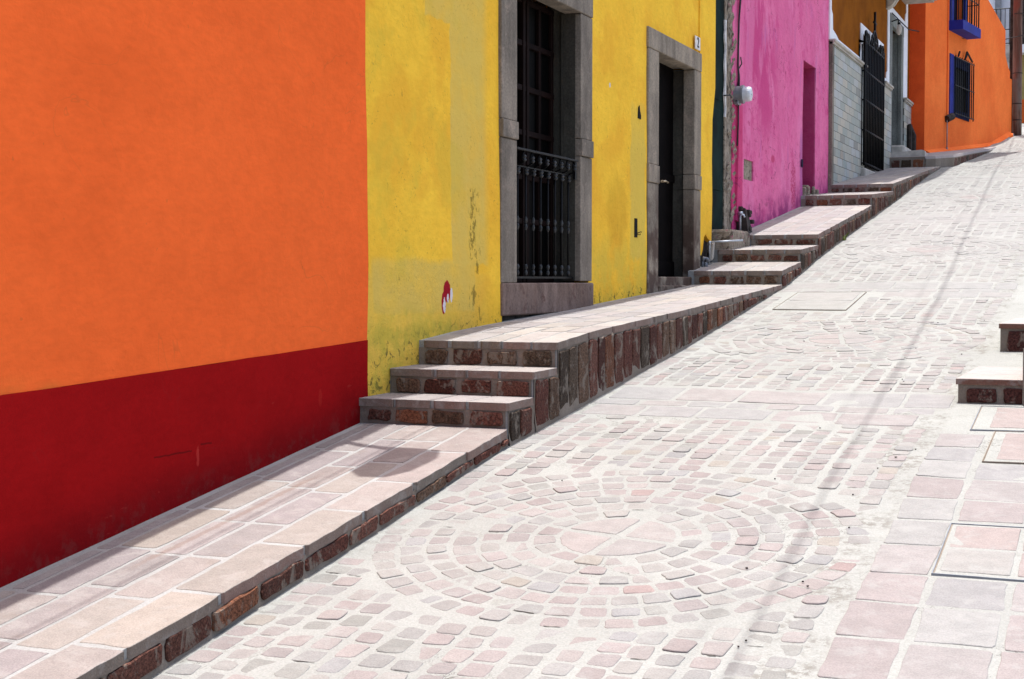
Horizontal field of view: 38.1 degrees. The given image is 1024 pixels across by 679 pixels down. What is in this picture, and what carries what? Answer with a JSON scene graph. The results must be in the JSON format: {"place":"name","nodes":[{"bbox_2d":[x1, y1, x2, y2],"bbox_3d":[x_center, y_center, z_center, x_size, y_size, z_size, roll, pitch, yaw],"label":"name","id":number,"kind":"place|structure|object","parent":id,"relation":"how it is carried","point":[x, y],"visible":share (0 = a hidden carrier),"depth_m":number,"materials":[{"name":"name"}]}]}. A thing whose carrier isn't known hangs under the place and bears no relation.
{"place":"outdoors","nodes":[
{"label":"outdoors","id":0,"kind":"place"},
{"bbox_2d":[0,133,1013,678],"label":"sidewalk","id":1,"kind":"structure","parent":0,"point":[154,595],"depth_m":7.79,"materials":[{"name":"stone"}]},
{"bbox_2d":[701,239,742,266],"bbox_3d":[2.268,-0.910,15.888,0.390,0.322,0.439,1,2,23],"label":"water pipe","id":2,"kind":"object","parent":1,"relation":"on","point":[711,252],"visible":0.93,"depth_m":15.95,"materials":[{"name":"metal"}]},
{"bbox_2d":[151,123,1023,678],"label":"road","id":3,"kind":"structure","parent":0,"point":[633,527],"depth_m":7.12,"materials":[{"name":"stone"}]},
{"bbox_2d":[561,320,984,646],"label":"pebbles","id":4,"kind":"object","parent":3,"relation":"on","point":[852,494],"visible":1,"depth_m":7.46,"materials":[{"name":"stone"}]},
{"bbox_2d":[772,292,866,310],"bbox_3d":[2.918,-0.361,14.012,0.670,0.175,1.120,1,2,23],"label":"utility cover","id":5,"kind":"object","parent":3,"relation":"on","point":[829,301],"visible":1,"depth_m":13.94,"materials":[{"name":"stone"}]},
{"bbox_2d":[1009,0,1012,132],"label":"iron post","id":6,"kind":"object","parent":3,"relation":"on","point":[1011,43],"depth_m":36.68,"materials":[{"name":"black metal"}]},
{"bbox_2d":[1012,0,1022,135],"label":"utility pole","id":7,"kind":"object","parent":3,"relation":"on","point":[1017,73],"visible":0.92,"depth_m":36.47,"materials":[{"name":"brown wood"}]},
{"bbox_2d":[813,280,1023,678],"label":"pavement","id":8,"kind":"structure","parent":0,"point":[907,615],"depth_m":5.76,"materials":[{"name":"stone"}]},
{"bbox_2d":[931,523,1023,581],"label":"utility cover","id":9,"kind":"object","parent":8,"relation":"on","point":[987,552],"visible":1,"depth_m":6.16,"materials":[{"name":"pink stone"}]},
{"bbox_2d":[956,318,1023,405],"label":"stone steps","id":10,"kind":"structure","parent":8,"relation":"on","point":[990,385],"depth_m":9.09,"materials":[{"name":"beige stone"}]},
{"bbox_2d":[970,406,1023,431],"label":"utility cover","id":11,"kind":"object","parent":8,"relation":"on","point":[998,418],"visible":1,"depth_m":8.56,"materials":[{"name":"pink stone"}]},
{"bbox_2d":[982,431,1023,464],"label":"utility cover","id":12,"kind":"object","parent":8,"relation":"on","point":[1005,447],"visible":1,"depth_m":7.83,"materials":[{"name":"stone"}]},
{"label":"hillside ground","id":13,"kind":"structure","parent":0,"visible":0},
{"bbox_2d":[0,0,367,587],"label":"orange house","id":14,"kind":"structure","parent":13,"relation":"on","point":[183,254],"depth_m":7.04,"materials":[{"name":"paint"}]},
{"bbox_2d":[365,0,715,395],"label":"yellow house","id":15,"kind":"structure","parent":13,"relation":"on","point":[526,158],"depth_m":11.68,"materials":[{"name":"paint"}]},
{"bbox_2d":[498,0,593,320],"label":"french window","id":16,"kind":"structure","parent":15,"relation":"in","point":[546,145],"depth_m":12.03,"materials":[{"name":"stone"}]},
{"bbox_2d":[646,26,701,292],"bbox_3d":[1.514,-1.711,14.840,0.310,2.525,1.865,1,2,23],"label":"doorway","id":17,"kind":"structure","parent":15,"relation":"in","point":[673,97],"depth_m":15.37,"materials":[{"name":"stone"}]},
{"bbox_2d":[707,0,828,262],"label":"pink house","id":18,"kind":"structure","parent":13,"relation":"on","point":[773,164],"depth_m":18.59,"materials":[{"name":"paint"}]},
{"bbox_2d":[712,0,723,228],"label":"green door","id":19,"kind":"structure","parent":18,"relation":"in","point":[717,122],"depth_m":16.45,"materials":[{"name":"metal"}]},
{"bbox_2d":[723,0,741,145],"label":"power cable","id":20,"kind":"object","parent":18,"relation":"attached to","point":[738,72],"visible":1,"depth_m":17.04,"materials":[{"name":"black rubber"}]},
{"bbox_2d":[733,85,752,105],"bbox_3d":[2.659,-2.809,17.026,0.202,0.227,0.214,1,2,23],"label":"electric meter","id":21,"kind":"object","parent":18,"relation":"attached to","point":[742,94],"visible":0.98,"depth_m":16.96,"materials":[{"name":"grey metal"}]},
{"bbox_2d":[737,206,753,232],"bbox_3d":[2.714,-1.365,17.259,0.147,0.362,0.331,1,2,23],"label":"water tap","id":22,"kind":"object","parent":18,"relation":"attached to","point":[744,222],"visible":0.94,"depth_m":17.17,"materials":[{"name":"metal"}]},
{"bbox_2d":[828,0,936,192],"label":"ochre house","id":23,"kind":"structure","parent":13,"relation":"on","point":[870,104],"depth_m":24.96,"materials":[{"name":"paint"}]},
{"bbox_2d":[859,12,884,170],"bbox_3d":[6.129,-4.286,25.853,0.481,2.720,2.560,1,2,23],"label":"door","id":24,"kind":"structure","parent":23,"relation":"in","point":[873,54],"depth_m":25.43,"materials":[{"name":"metal"}]},
{"bbox_2d":[889,12,903,149],"bbox_3d":[7.188,-4.833,28.550,0.426,2.600,1.950,1,2,23],"label":"doorway","id":25,"kind":"structure","parent":23,"relation":"in","point":[896,41],"depth_m":29.10,"materials":[{"name":"grey stone"}]},
{"bbox_2d":[892,19,901,34],"bbox_3d":[7.155,-5.807,27.618,0.096,0.321,0.409,0,2,-5],"label":"hanging lamp","id":26,"kind":"object","parent":23,"relation":"hanging from","point":[899,29],"visible":1,"depth_m":27.44,"materials":[{"name":"white metal"}]},
{"bbox_2d":[907,124,915,150],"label":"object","id":27,"kind":"object","parent":23,"relation":"attached to","point":[911,139],"depth_m":29.68,"materials":[{"name":"grey"}]},
{"bbox_2d":[892,13,1023,38],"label":"sagging wire","id":28,"kind":"object","parent":23,"relation":"attached to","point":[918,31],"visible":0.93,"depth_m":29.44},
{"bbox_2d":[909,0,1012,152],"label":"corner house","id":29,"kind":"structure","parent":13,"relation":"on","point":[967,81],"depth_m":32.08,"materials":[{"name":"orange paint"}]},
{"bbox_2d":[945,113,955,149],"bbox_3d":[9.290,-4.393,31.490,0.275,0.847,0.150,-2,3,-43],"label":"gas meter","id":30,"kind":"object","parent":29,"relation":"attached to","point":[950,117],"visible":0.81,"depth_m":31.41,"materials":[{"name":"grey metal"}]},
{"bbox_2d":[949,51,974,121],"bbox_3d":[9.802,-5.576,32.417,0.208,1.500,1.813,1,3,31],"label":"window","id":31,"kind":"structure","parent":29,"relation":"in","point":[959,69],"depth_m":32.36,"materials":[{"name":"blue paint"}]},
{"bbox_2d":[949,0,980,39],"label":"balcony","id":32,"kind":"structure","parent":29,"relation":"in","point":[963,28],"depth_m":31.92,"materials":[{"name":"blue paint"}]},
{"bbox_2d":[989,0,1009,67],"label":"white house","id":33,"kind":"structure","parent":13,"relation":"on","point":[1001,8],"depth_m":47.21,"materials":[{"name":"grey paint"}]},
{"bbox_2d":[1022,0,1023,122],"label":"mustard house","id":34,"kind":"structure","parent":13,"relation":"on","point":[1023,62],"depth_m":46.15,"materials":[{"name":"paint"}]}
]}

